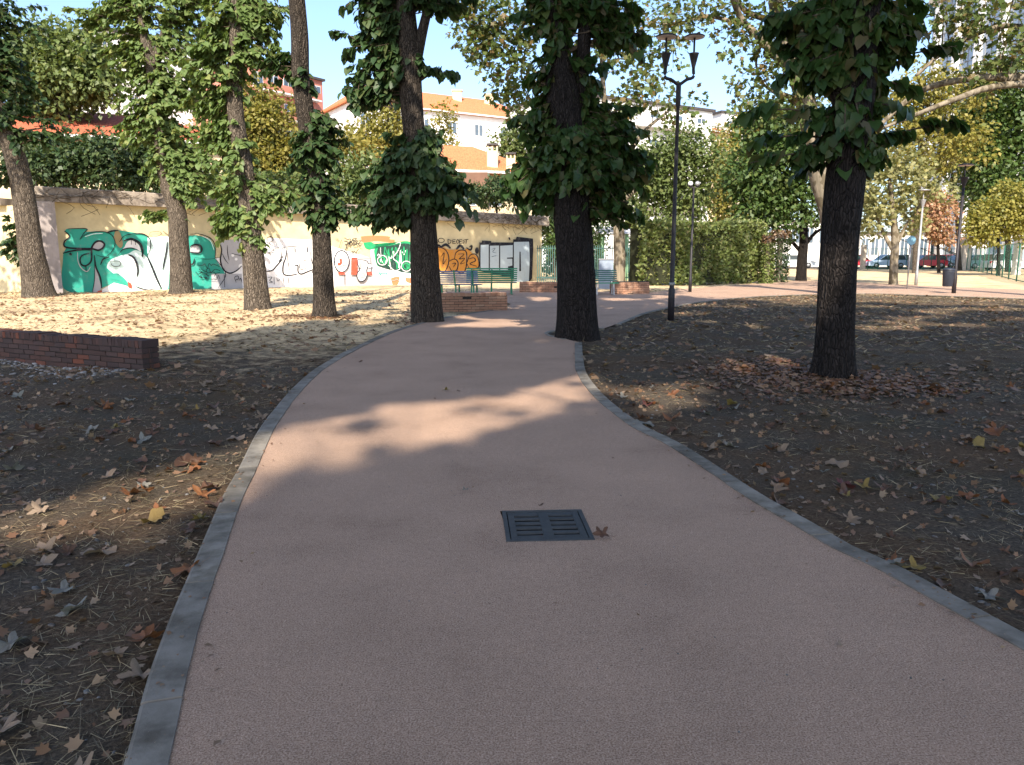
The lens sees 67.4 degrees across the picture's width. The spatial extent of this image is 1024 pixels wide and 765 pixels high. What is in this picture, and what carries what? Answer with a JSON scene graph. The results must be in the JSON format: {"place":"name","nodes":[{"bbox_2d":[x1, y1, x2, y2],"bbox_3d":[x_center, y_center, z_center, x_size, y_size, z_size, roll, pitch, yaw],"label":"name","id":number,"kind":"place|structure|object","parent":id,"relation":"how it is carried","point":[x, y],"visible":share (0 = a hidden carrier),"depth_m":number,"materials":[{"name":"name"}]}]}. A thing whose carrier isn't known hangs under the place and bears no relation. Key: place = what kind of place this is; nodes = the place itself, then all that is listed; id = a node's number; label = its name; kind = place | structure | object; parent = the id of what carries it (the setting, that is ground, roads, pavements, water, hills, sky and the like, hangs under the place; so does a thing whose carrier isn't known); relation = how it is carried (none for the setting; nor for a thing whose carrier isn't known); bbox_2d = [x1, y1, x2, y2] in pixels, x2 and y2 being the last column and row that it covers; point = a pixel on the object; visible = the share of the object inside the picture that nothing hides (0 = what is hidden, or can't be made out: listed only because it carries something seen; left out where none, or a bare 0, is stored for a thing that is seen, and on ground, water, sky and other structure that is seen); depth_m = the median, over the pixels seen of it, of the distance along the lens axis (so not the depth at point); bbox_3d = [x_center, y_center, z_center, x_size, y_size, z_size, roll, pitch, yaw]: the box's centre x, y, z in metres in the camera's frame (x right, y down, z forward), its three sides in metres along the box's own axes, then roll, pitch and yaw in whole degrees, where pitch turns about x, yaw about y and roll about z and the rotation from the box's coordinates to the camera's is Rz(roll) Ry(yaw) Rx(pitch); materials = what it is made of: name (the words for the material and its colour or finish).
{"place":"outdoors","nodes":[
{"label":"outdoors","id":0,"kind":"place"},
{"bbox_2d":[0,0,932,231],"label":"sky","id":1,"kind":"structure","parent":0,"point":[325,62],"materials":[{"name":"blue"}]},
{"bbox_2d":[0,266,1023,764],"bbox_3d":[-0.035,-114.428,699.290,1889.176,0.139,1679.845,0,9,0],"label":"ground","id":2,"kind":"structure","parent":0,"point":[864,538],"depth_m":6.45,"materials":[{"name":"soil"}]},
{"bbox_2d":[0,198,20,291],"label":"garden wall","id":3,"kind":"structure","parent":2,"relation":"on","point":[10,280],"depth_m":31.19,"materials":[{"name":"yellow paint"}]},
{"bbox_2d":[0,712,21,732],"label":"fallen leaf","id":4,"kind":"object","parent":2,"relation":"on","point":[9,723],"visible":1,"depth_m":2.49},
{"bbox_2d":[0,631,33,652],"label":"fallen leaf","id":5,"kind":"object","parent":2,"relation":"on","point":[12,639],"visible":1,"depth_m":3.04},
{"bbox_2d":[0,0,72,297],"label":"lime tree","id":6,"kind":"object","parent":2,"relation":"on","point":[25,244],"visible":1,"depth_m":27.54,"materials":[{"name":"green plant"}]},
{"bbox_2d":[27,501,55,514],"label":"fallen leaf","id":7,"kind":"object","parent":2,"relation":"on","point":[37,507],"visible":1,"depth_m":4.58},
{"bbox_2d":[29,536,55,559],"bbox_3d":[-2.430,0.858,3.961,0.128,0.053,0.169,0,21,-11],"label":"fallen leaf","id":8,"kind":"object","parent":2,"relation":"on","point":[48,545],"visible":1,"depth_m":4.00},
{"bbox_2d":[27,553,57,565],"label":"fallen leaf","id":9,"kind":"object","parent":2,"relation":"on","point":[48,559],"visible":1,"depth_m":3.86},
{"bbox_2d":[47,579,77,593],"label":"fallen leaf","id":10,"kind":"object","parent":2,"relation":"on","point":[64,587],"visible":1,"depth_m":3.50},
{"bbox_2d":[0,10,135,125],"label":"background tree","id":11,"kind":"object","parent":2,"relation":"on","point":[67,84],"visible":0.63,"depth_m":46.51,"materials":[{"name":"green plant"}]},
{"bbox_2d":[55,543,80,555],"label":"fallen leaf","id":12,"kind":"object","parent":2,"relation":"on","point":[68,549],"visible":1,"depth_m":4.00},
{"bbox_2d":[55,595,87,616],"bbox_3d":[-1.903,0.976,3.294,0.131,0.044,0.174,-26,3,0],"label":"fallen leaf","id":13,"kind":"object","parent":2,"relation":"on","point":[67,608],"visible":0.99,"depth_m":3.30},
{"bbox_2d":[0,359,143,393],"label":"rubble","id":14,"kind":"object","parent":2,"relation":"on","point":[69,368],"visible":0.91,"depth_m":10.19,"materials":[{"name":"stone"}]},
{"bbox_2d":[0,328,159,369],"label":"brick wall","id":15,"kind":"structure","parent":2,"relation":"on","point":[51,348],"depth_m":10.46,"materials":[{"name":"brick"}]},
{"bbox_2d":[0,124,192,192],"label":"hedge","id":16,"kind":"object","parent":2,"relation":"on","point":[96,160],"visible":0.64,"depth_m":37.75,"materials":[{"name":"green plant"}]},
{"bbox_2d":[80,545,116,554],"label":"fallen leaf","id":17,"kind":"object","parent":2,"relation":"on","point":[110,550],"visible":1,"depth_m":3.98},
{"bbox_2d":[0,112,221,198],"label":"villa","id":18,"kind":"object","parent":2,"relation":"on","point":[109,123],"visible":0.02,"depth_m":47.81,"materials":[{"name":"orange"}]},
{"bbox_2d":[102,646,133,656],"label":"fallen leaf","id":19,"kind":"object","parent":2,"relation":"on","point":[119,650],"visible":1,"depth_m":2.95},
{"bbox_2d":[116,657,153,678],"bbox_3d":[-1.339,1.051,2.800,0.172,0.054,0.130,0,-1,9],"label":"fallen leaf","id":20,"kind":"object","parent":2,"relation":"on","point":[136,671],"visible":0.93,"depth_m":2.81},
{"bbox_2d":[62,0,225,293],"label":"lime tree","id":21,"kind":"object","parent":2,"relation":"on","point":[173,161],"visible":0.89,"depth_m":29.46,"materials":[{"name":"green plant"}]},
{"bbox_2d":[123,623,165,641],"bbox_3d":[-1.465,1.012,3.099,0.147,0.051,0.194,-9,4,2],"label":"fallen leaf","id":22,"kind":"object","parent":2,"relation":"on","point":[148,631],"visible":1,"depth_m":3.10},
{"bbox_2d":[76,28,218,126],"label":"apartment block","id":23,"kind":"structure","parent":2,"relation":"on","point":[183,118],"depth_m":103.07,"materials":[{"name":"white"}]},
{"bbox_2d":[139,507,164,522],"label":"fallen leaf","id":24,"kind":"object","parent":2,"relation":"on","point":[155,514],"visible":1,"depth_m":4.45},
{"bbox_2d":[174,453,193,466],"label":"fallen leaf","id":25,"kind":"object","parent":2,"relation":"on","point":[178,461],"visible":0.92,"depth_m":5.68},
{"bbox_2d":[170,557,209,576],"bbox_3d":[-1.564,0.896,3.745,0.188,0.038,0.142,-22,15,-32],"label":"fallen leaf","id":26,"kind":"object","parent":2,"relation":"on","point":[183,568],"visible":0.96,"depth_m":3.74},
{"bbox_2d":[192,484,215,499],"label":"fallen leaf","id":27,"kind":"object","parent":2,"relation":"on","point":[199,492],"visible":1,"depth_m":4.89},
{"bbox_2d":[166,0,308,310],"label":"lime tree","id":28,"kind":"object","parent":2,"relation":"on","point":[233,30],"visible":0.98,"depth_m":20.51,"materials":[{"name":"green plant"}]},
{"bbox_2d":[193,64,324,135],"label":"apartment block","id":29,"kind":"structure","parent":2,"relation":"on","point":[317,102],"depth_m":99.96,"materials":[{"name":"paint"}]},
{"bbox_2d":[149,145,389,204],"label":"background tree","id":30,"kind":"object","parent":2,"relation":"on","point":[350,174],"visible":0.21,"depth_m":43.07,"materials":[{"name":"green plant"}]},
{"bbox_2d":[185,71,383,200],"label":"background tree","id":31,"kind":"object","parent":2,"relation":"on","point":[272,143],"visible":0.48,"depth_m":52.11,"materials":[{"name":"yellow plant"}]},
{"bbox_2d":[34,186,548,292],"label":"graffiti wall","id":32,"kind":"structure","parent":2,"relation":"on","point":[115,245],"depth_m":35.00,"materials":[{"name":"yellow paint"}]},
{"bbox_2d":[11,183,549,233],"bbox_3d":[-8.783,-8.290,37.533,26.540,1.800,0.649,-7,11,-35],"label":"dry creeper","id":33,"kind":"object","parent":32,"relation":"hanging from","point":[355,206],"visible":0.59,"depth_m":33.71,"materials":[{"name":"plant"}]},
{"bbox_2d":[253,0,357,317],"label":"lime tree","id":34,"kind":"object","parent":2,"relation":"on","point":[316,145],"visible":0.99,"depth_m":18.38,"materials":[{"name":"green plant"}]},
{"bbox_2d":[124,308,509,764],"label":"kerb","id":35,"kind":"structure","parent":2,"relation":"on","point":[158,714],"depth_m":3.18,"materials":[{"name":"concrete"}]},
{"bbox_2d":[338,97,463,160],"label":"background tree","id":36,"kind":"object","parent":2,"relation":"on","point":[378,130],"visible":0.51,"depth_m":58.95,"materials":[{"name":"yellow plant"}]},
{"bbox_2d":[328,0,491,323],"bbox_3d":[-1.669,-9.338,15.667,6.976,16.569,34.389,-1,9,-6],"label":"lime tree","id":37,"kind":"object","parent":2,"relation":"on","point":[415,184],"visible":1,"depth_m":16.78,"materials":[{"name":"green plant"}]},
{"bbox_2d":[321,85,509,184],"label":"apartment block","id":38,"kind":"structure","parent":2,"relation":"on","point":[477,118],"depth_m":96.70,"materials":[{"name":"white"}]},
{"bbox_2d":[358,143,531,214],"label":"villa","id":39,"kind":"object","parent":2,"relation":"on","point":[475,164],"visible":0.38,"depth_m":55.12,"materials":[{"name":"orange"}]},
{"bbox_2d":[410,292,506,311],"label":"brick wall","id":40,"kind":"structure","parent":2,"relation":"on","point":[467,301],"depth_m":21.02,"materials":[{"name":"brick"}]},
{"bbox_2d":[464,171,513,212],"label":"background tree","id":41,"kind":"object","parent":2,"relation":"on","point":[486,191],"visible":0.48,"depth_m":49.19,"materials":[{"name":"green plant"}]},
{"bbox_2d":[4,290,990,402],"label":"russet litter","id":42,"kind":"object","parent":2,"relation":"on","point":[899,387],"visible":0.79,"depth_m":9.61,"materials":[{"name":"plant"}]},
{"bbox_2d":[0,373,1022,753],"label":"pebbles","id":43,"kind":"object","parent":2,"relation":"on","point":[654,429],"visible":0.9,"depth_m":4.99,"materials":[{"name":"stone"}]},
{"bbox_2d":[0,364,1023,756],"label":"leaf crumbs","id":44,"kind":"object","parent":2,"relation":"on","point":[114,712],"visible":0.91,"depth_m":5.31,"materials":[{"name":"plant"}]},
{"bbox_2d":[0,290,1023,394],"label":"leaf litter","id":45,"kind":"object","parent":2,"relation":"on","point":[149,384],"visible":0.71,"depth_m":15.87,"materials":[{"name":"plant"}]},
{"bbox_2d":[0,288,1023,353],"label":"dry grass","id":46,"kind":"structure","parent":2,"relation":"on","point":[388,317],"depth_m":18.46,"materials":[{"name":"plant"}]},
{"bbox_2d":[519,282,556,291],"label":"brick wall","id":47,"kind":"structure","parent":2,"relation":"on","point":[537,286],"depth_m":31.43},
{"bbox_2d":[484,103,657,246],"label":"background tree","id":48,"kind":"object","parent":2,"relation":"on","point":[516,146],"visible":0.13,"depth_m":63.13,"materials":[{"name":"green plant"}]},
{"bbox_2d":[537,215,612,279],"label":"background tree","id":49,"kind":"object","parent":2,"relation":"on","point":[550,238],"visible":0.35,"depth_m":45.80,"materials":[{"name":"green plant"}]},
{"bbox_2d":[495,0,659,341],"bbox_3d":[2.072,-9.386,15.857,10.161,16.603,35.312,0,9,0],"label":"lime tree","id":50,"kind":"object","parent":2,"relation":"on","point":[577,171],"visible":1,"depth_m":13.42,"materials":[{"name":"green plant"}]},
{"bbox_2d":[442,0,712,280],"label":"plane tree","id":51,"kind":"object","parent":2,"relation":"on","point":[479,28],"visible":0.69,"depth_m":36.79,"materials":[{"name":"green plant"}]},
{"bbox_2d":[536,246,629,281],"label":"railing fence","id":52,"kind":"object","parent":2,"relation":"on","point":[554,248],"visible":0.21,"depth_m":43.22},
{"bbox_2d":[598,259,613,288],"bbox_3d":[4.189,-4.851,34.316,0.680,1.343,0.420,0,9,0],"label":"utility cabinet","id":53,"kind":"object","parent":2,"relation":"on","point":[605,264],"visible":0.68,"depth_m":34.10,"materials":[{"name":"metal"}]},
{"bbox_2d":[506,95,715,265],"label":"apartment block","id":54,"kind":"structure","parent":2,"relation":"on","point":[643,121],"depth_m":95.31,"materials":[{"name":"paint"}]},
{"bbox_2d":[610,281,649,293],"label":"brick wall","id":55,"kind":"structure","parent":2,"relation":"on","point":[631,287],"depth_m":30.13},
{"bbox_2d":[625,119,728,221],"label":"background tree","id":56,"kind":"object","parent":2,"relation":"on","point":[659,186],"visible":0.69,"depth_m":49.60,"materials":[{"name":"green plant"}]},
{"bbox_2d":[656,33,704,320],"bbox_3d":[3.760,-4.611,17.637,1.143,6.427,0.464,-2,10,-13],"label":"street lamp","id":57,"kind":"object","parent":2,"relation":"on","point":[693,55],"visible":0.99,"depth_m":17.44,"materials":[{"name":"metal"}]},
{"bbox_2d":[624,211,768,285],"bbox_3d":[9.795,-6.948,40.513,9.070,3.810,2.030,-6,11,-30],"label":"hedge","id":58,"kind":"object","parent":2,"relation":"on","point":[726,250],"visible":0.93,"depth_m":39.85,"materials":[{"name":"green plant"}]},
{"bbox_2d":[593,0,830,223],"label":"plane tree","id":59,"kind":"object","parent":2,"relation":"on","point":[817,180],"visible":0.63,"depth_m":28.34,"materials":[{"name":"green plant"}]},
{"bbox_2d":[702,122,747,221],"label":"poplar tree","id":60,"kind":"object","parent":2,"relation":"on","point":[722,210],"visible":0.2,"depth_m":57.82,"materials":[{"name":"green plant"}]},
{"bbox_2d":[719,104,794,252],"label":"background tree","id":61,"kind":"object","parent":2,"relation":"on","point":[731,138],"visible":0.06,"depth_m":76.44,"materials":[{"name":"green plant"}]},
{"bbox_2d":[758,234,776,283],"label":"ivy column","id":62,"kind":"structure","parent":2,"relation":"on","point":[766,260],"depth_m":41.10,"materials":[{"name":"green plant"}]},
{"bbox_2d":[716,89,829,280],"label":"park tree","id":63,"kind":"object","parent":2,"relation":"on","point":[770,197],"visible":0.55,"depth_m":43.94,"materials":[{"name":"green plant"}]},
{"bbox_2d":[770,229,791,281],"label":"ivy column","id":64,"kind":"structure","parent":2,"relation":"on","point":[780,254],"depth_m":42.97,"materials":[{"name":"green plant"}]},
{"bbox_2d":[575,342,1023,650],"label":"kerb","id":65,"kind":"structure","parent":2,"relation":"on","point":[1004,631],"depth_m":4.13,"materials":[{"name":"concrete"}]},
{"bbox_2d":[616,293,1023,325],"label":"kerb","id":66,"kind":"structure","parent":2,"relation":"on","point":[628,319],"depth_m":27.51,"materials":[{"name":"concrete"}]},
{"bbox_2d":[825,458,848,467],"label":"fallen leaf","id":67,"kind":"object","parent":2,"relation":"on","point":[841,463],"visible":1,"depth_m":5.62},
{"bbox_2d":[835,510,862,523],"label":"fallen leaf","id":68,"kind":"object","parent":2,"relation":"on","point":[851,518],"visible":0.98,"depth_m":4.48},
{"bbox_2d":[734,0,970,378],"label":"lime tree","id":69,"kind":"object","parent":2,"relation":"on","point":[846,54],"visible":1,"depth_m":9.35,"materials":[{"name":"green plant"}]},
{"bbox_2d":[859,245,866,269],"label":"gate post","id":70,"kind":"object","parent":2,"relation":"on","point":[863,257],"visible":0.89,"depth_m":81.98,"materials":[{"name":"beige concrete"}]},
{"bbox_2d":[857,248,955,269],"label":"net fence","id":71,"kind":"object","parent":2,"relation":"on","point":[906,258],"visible":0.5,"depth_m":82.87,"materials":[{"name":"teal"}]},
{"bbox_2d":[860,130,960,284],"bbox_3d":[19.978,-8.762,39.068,5.649,7.729,3.079,0,9,0],"label":"park tree","id":72,"kind":"object","parent":2,"relation":"on","point":[891,211],"visible":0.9,"depth_m":38.72,"materials":[{"name":"green plant"}]},
{"bbox_2d":[902,555,926,569],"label":"fallen leaf","id":73,"kind":"object","parent":2,"relation":"on","point":[913,565],"visible":1,"depth_m":3.78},
{"bbox_2d":[860,97,977,269],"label":"background tree","id":74,"kind":"object","parent":2,"relation":"on","point":[956,225],"visible":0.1,"depth_m":76.06,"materials":[{"name":"green plant"}]},
{"bbox_2d":[914,189,929,284],"bbox_3d":[20.413,-7.227,38.438,0.594,4.783,0.594,0,9,0],"label":"street lamp","id":75,"kind":"object","parent":2,"relation":"on","point":[922,201],"visible":0.97,"depth_m":38.40,"materials":[{"name":"metal"}]},
{"bbox_2d":[910,188,965,272],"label":"copper tree","id":76,"kind":"object","parent":2,"relation":"on","point":[937,237],"visible":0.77,"depth_m":64.03,"materials":[{"name":"orange plant"}]},
{"bbox_2d":[875,0,1023,131],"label":"plane tree","id":77,"kind":"object","parent":2,"relation":"on","point":[1004,78],"visible":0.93,"depth_m":25.59,"materials":[{"name":"green plant"}]},
{"bbox_2d":[876,54,1023,272],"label":"background tree","id":78,"kind":"object","parent":2,"relation":"on","point":[960,139],"visible":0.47,"depth_m":62.57,"materials":[{"name":"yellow plant"}]},
{"bbox_2d":[957,237,971,269],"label":"gate post","id":79,"kind":"object","parent":2,"relation":"on","point":[964,250],"visible":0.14,"depth_m":80.03,"materials":[{"name":"beige concrete"}]},
{"bbox_2d":[921,0,1023,266],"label":"office tower","id":80,"kind":"structure","parent":2,"relation":"on","point":[981,54],"depth_m":98.54,"materials":[{"name":"white glass"}]},
{"bbox_2d":[942,43,1023,271],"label":"background tree","id":81,"kind":"object","parent":2,"relation":"on","point":[1007,114],"visible":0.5,"depth_m":66.21,"materials":[{"name":"green plant"}]},
{"bbox_2d":[956,177,1023,274],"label":"background tree","id":82,"kind":"object","parent":2,"relation":"on","point":[989,218],"visible":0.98,"depth_m":56.30,"materials":[{"name":"yellow plant"}]},
{"bbox_2d":[972,585,1008,600],"bbox_3d":[2.151,0.951,3.485,0.128,0.043,0.170,7,9,-15],"label":"fallen leaf","id":83,"kind":"object","parent":2,"relation":"on","point":[991,593],"visible":1,"depth_m":3.47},
{"bbox_2d":[966,243,1023,281],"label":"net fence","id":84,"kind":"object","parent":2,"relation":"on","point":[993,259],"visible":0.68,"depth_m":57.40,"materials":[{"name":"teal"}]},
{"bbox_2d":[984,425,1009,435],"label":"fallen leaf","id":85,"kind":"object","parent":2,"relation":"on","point":[993,431],"visible":1,"depth_m":6.65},
{"bbox_2d":[1011,235,1023,274],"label":"gate post","id":86,"kind":"object","parent":2,"relation":"on","point":[1014,260],"visible":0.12,"depth_m":59.11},
{"bbox_2d":[142,281,1023,764],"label":"path","id":87,"kind":"structure","parent":0,"point":[352,629],"depth_m":3.31,"materials":[{"name":"asphalt"}]},
{"bbox_2d":[440,270,482,292],"bbox_3d":[-2.000,-3.607,27.945,1.750,0.978,0.777,2,10,14],"label":"park bench","id":88,"kind":"object","parent":87,"relation":"on","point":[463,278],"visible":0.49,"depth_m":27.64,"materials":[{"name":"blue paint"}]},
{"bbox_2d":[466,268,516,294],"bbox_3d":[-0.794,-3.931,29.781,1.950,1.017,0.777,-1,9,-4],"label":"park bench","id":89,"kind":"object","parent":87,"relation":"on","point":[511,276],"visible":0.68,"depth_m":29.48,"materials":[{"name":"teal paint"}]},
{"bbox_2d":[502,509,594,541],"bbox_3d":[0.192,0.823,4.331,0.474,0.049,0.494,-1,9,-3],"label":"drain grate","id":90,"kind":"object","parent":87,"relation":"in","point":[534,525],"visible":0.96,"depth_m":4.31,"materials":[{"name":"metal"}]},
{"bbox_2d":[126,310,1004,758],"bbox_3d":[-0.367,-0.052,9.430,4.418,0.032,25.239,-1,9,-7],"label":"path debris","id":91,"kind":"object","parent":87,"relation":"on","point":[554,602],"visible":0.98,"depth_m":3.46,"materials":[{"name":"brown plant"}]},
{"bbox_2d":[595,269,618,294],"bbox_3d":[3.210,-3.848,29.397,1.700,0.978,0.777,0,9,-3],"label":"park bench","id":92,"kind":"object","parent":87,"relation":"on","point":[612,284],"visible":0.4,"depth_m":29.61,"materials":[{"name":"green paint"}]},
{"bbox_2d":[688,181,699,291],"bbox_3d":[7.351,-5.912,31.372,0.482,4.500,0.202,0,9,0],"label":"street lamp","id":93,"kind":"object","parent":87,"relation":"on","point":[690,184],"visible":0.98,"depth_m":31.30,"materials":[{"name":"metal"}]},
{"bbox_2d":[906,236,915,288],"bbox_3d":[17.701,-5.318,34.225,0.400,2.394,0.084,0,9,0],"label":"road sign","id":94,"kind":"object","parent":87,"relation":"on","point":[911,240],"visible":0.9,"depth_m":34.05,"materials":[{"name":"metal"}]},
{"bbox_2d":[951,163,973,292],"bbox_3d":[17.633,-6.016,30.259,0.594,5.070,0.594,0,9,0],"label":"street lamp","id":95,"kind":"object","parent":87,"relation":"on","point":[964,179],"visible":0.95,"depth_m":30.19,"materials":[{"name":"metal"}]},
{"bbox_2d":[942,268,955,286],"bbox_3d":[17.363,-4.195,30.561,0.460,0.738,0.458,-9,13,-44],"label":"litter bin","id":96,"kind":"object","parent":95,"relation":"attached to","point":[948,277],"visible":1,"depth_m":30.41,"materials":[{"name":"metal"}]},
{"bbox_2d":[595,227,629,279],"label":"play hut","id":97,"kind":"object","parent":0,"point":[627,232],"visible":0.26,"depth_m":46.24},
{"bbox_2d":[712,110,739,130],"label":"gable house","id":98,"kind":"structure","parent":0,"point":[720,116],"depth_m":120.36,"materials":[{"name":"paint"}]},
{"bbox_2d":[544,267,1022,268],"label":"street","id":99,"kind":"structure","parent":0,"point":[880,268],"depth_m":86.07,"materials":[{"name":"asphalt"}]},
{"bbox_2d":[775,255,815,267],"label":"parked car","id":100,"kind":"object","parent":99,"relation":"on","point":[792,259],"visible":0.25,"depth_m":87.09,"materials":[{"name":"white paint"}]},
{"bbox_2d":[866,255,907,267],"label":"parked car","id":101,"kind":"object","parent":99,"relation":"on","point":[883,260],"visible":0.67,"depth_m":85.62,"materials":[{"name":"paint"}]},
{"bbox_2d":[907,255,947,267],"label":"parked car","id":102,"kind":"object","parent":99,"relation":"on","point":[927,260],"visible":0.51,"depth_m":86.10,"materials":[{"name":"paint"}]},
{"bbox_2d":[980,253,1023,269],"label":"parked car","id":103,"kind":"object","parent":99,"relation":"on","point":[994,261],"visible":0.45,"depth_m":72.33,"materials":[{"name":"white paint"}]},
{"bbox_2d":[759,220,820,265],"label":"street building","id":104,"kind":"structure","parent":0,"point":[813,248],"depth_m":102.41,"materials":[{"name":"paint"}]},
{"bbox_2d":[859,232,927,259],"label":"street building","id":105,"kind":"structure","parent":0,"point":[880,245],"depth_m":104.32,"materials":[{"name":"paint"}]},
{"bbox_2d":[870,238,878,255],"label":"window","id":106,"kind":"structure","parent":105,"relation":"in","point":[874,247],"depth_m":104.34,"materials":[{"name":"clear glass"}]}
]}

